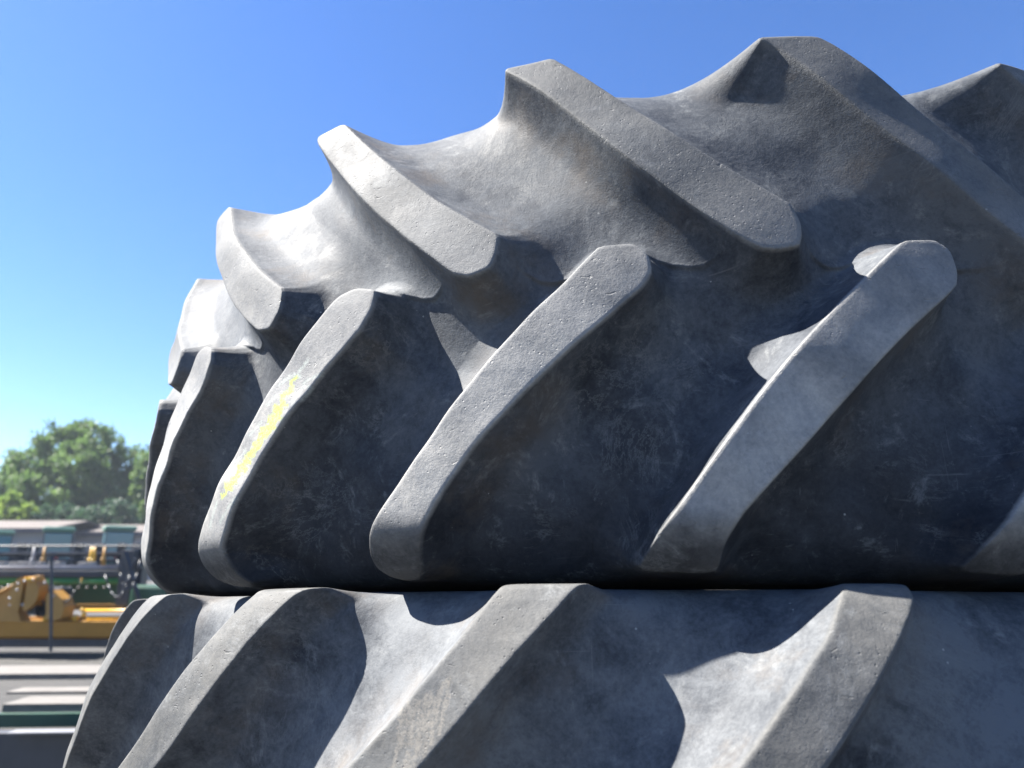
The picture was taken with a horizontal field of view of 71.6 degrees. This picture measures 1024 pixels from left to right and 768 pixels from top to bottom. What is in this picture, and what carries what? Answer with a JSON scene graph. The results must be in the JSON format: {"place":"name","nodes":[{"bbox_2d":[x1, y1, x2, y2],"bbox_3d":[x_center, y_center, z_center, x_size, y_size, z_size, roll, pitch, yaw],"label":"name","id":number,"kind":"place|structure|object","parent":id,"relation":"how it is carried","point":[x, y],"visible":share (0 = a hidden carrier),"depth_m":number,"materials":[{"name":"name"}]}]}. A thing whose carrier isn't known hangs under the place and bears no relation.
{"place":"outdoors","nodes":[
{"label":"outdoors","id":0,"kind":"place"},
{"bbox_2d":[0,581,154,729],"bbox_3d":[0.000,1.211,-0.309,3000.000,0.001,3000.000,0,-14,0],"label":"ground","id":1,"kind":"structure","parent":0,"point":[10,656],"depth_m":9.53,"materials":[{"name":"grey concrete"}]},
{"bbox_2d":[0,530,15,562],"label":"tractor","id":2,"kind":"object","parent":1,"relation":"on","point":[5,539],"visible":0.23,"depth_m":36.90,"materials":[{"name":"green paint"}]},
{"bbox_2d":[0,489,40,520],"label":"broadleaf tree","id":3,"kind":"object","parent":1,"relation":"on","point":[17,509],"visible":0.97,"depth_m":67.48,"materials":[{"name":"green plant"}]},
{"bbox_2d":[0,665,100,767],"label":"flatbed trailer","id":4,"kind":"object","parent":1,"relation":"on","point":[33,748],"visible":0.25,"depth_m":3.93,"materials":[{"name":"green paint"}]},
{"bbox_2d":[0,521,101,563],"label":"farm shed","id":5,"kind":"structure","parent":1,"relation":"on","point":[29,532],"depth_m":57.42,"materials":[{"name":"grey metal"}]},
{"bbox_2d":[49,556,53,651],"bbox_3d":[-5.531,2.626,8.515,0.214,1.100,0.058,0,-14,0],"label":"marker stake","id":6,"kind":"object","parent":1,"relation":"on","point":[51,559],"visible":1,"depth_m":8.49,"materials":[{"name":"black metal"}]},
{"bbox_2d":[40,527,84,581],"bbox_3d":[-22.290,8.564,34.592,2.509,3.020,3.444,9,-17,-32],"label":"tractor","id":7,"kind":"object","parent":1,"relation":"on","point":[58,535],"visible":0.25,"depth_m":33.64,"materials":[{"name":"green paint"}]},
{"bbox_2d":[0,417,129,521],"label":"broadleaf tree","id":8,"kind":"object","parent":1,"relation":"on","point":[84,480],"visible":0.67,"depth_m":75.84,"materials":[{"name":"green plant"}]},
{"bbox_2d":[0,548,166,646],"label":"harvester header","id":9,"kind":"object","parent":1,"relation":"on","point":[25,587],"visible":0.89,"depth_m":10.12,"materials":[{"name":"paint"}]},
{"bbox_2d":[0,543,140,565],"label":"tined reel","id":10,"kind":"object","parent":9,"relation":"attached to","point":[98,554],"visible":0.59,"depth_m":14.56,"materials":[{"name":"black metal"}]},
{"bbox_2d":[30,498,144,524],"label":"broadleaf tree","id":11,"kind":"object","parent":1,"relation":"on","point":[104,515],"visible":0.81,"depth_m":68.02,"materials":[{"name":"green plant"}]},
{"bbox_2d":[81,525,136,580],"bbox_3d":[-18.832,8.317,33.623,2.509,3.020,3.444,9,-17,-32],"label":"tractor","id":12,"kind":"object","parent":1,"relation":"on","point":[114,535],"visible":0.18,"depth_m":32.66,"materials":[{"name":"green paint"}]},
{"bbox_2d":[74,525,151,580],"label":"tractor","id":13,"kind":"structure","parent":1,"relation":"on","point":[90,536],"depth_m":60.58,"materials":[{"name":"white metal"}]},
{"bbox_2d":[98,431,144,520],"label":"broadleaf tree","id":14,"kind":"object","parent":1,"relation":"on","point":[119,457],"visible":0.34,"depth_m":80.42,"materials":[{"name":"green plant"}]},
{"bbox_2d":[127,444,148,524],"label":"broadleaf tree","id":15,"kind":"object","parent":1,"relation":"on","point":[137,492],"visible":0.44,"depth_m":75.03,"materials":[{"name":"green plant"}]},
{"bbox_3d":[0.275,1.299,1.249,2.004,0.619,2.004,3,-15,-12],"label":"tractor tyre","id":16,"kind":"object","parent":1,"relation":"on","visible":0},
{"bbox_2d":[63,584,1023,767],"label":"tractor tyre","id":17,"kind":"object","parent":16,"relation":"on","point":[591,676],"visible":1,"depth_m":0.61,"materials":[{"name":"rubber"}]},
{"bbox_2d":[141,36,1023,596],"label":"tractor tyre","id":18,"kind":"object","parent":17,"relation":"on","point":[751,316],"visible":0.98,"depth_m":0.72,"materials":[{"name":"rubber"}]},
{"bbox_2d":[0,0,1023,497],"label":"sky","id":19,"kind":"structure","parent":0,"point":[129,128],"materials":[{"name":"blue"}]}
]}

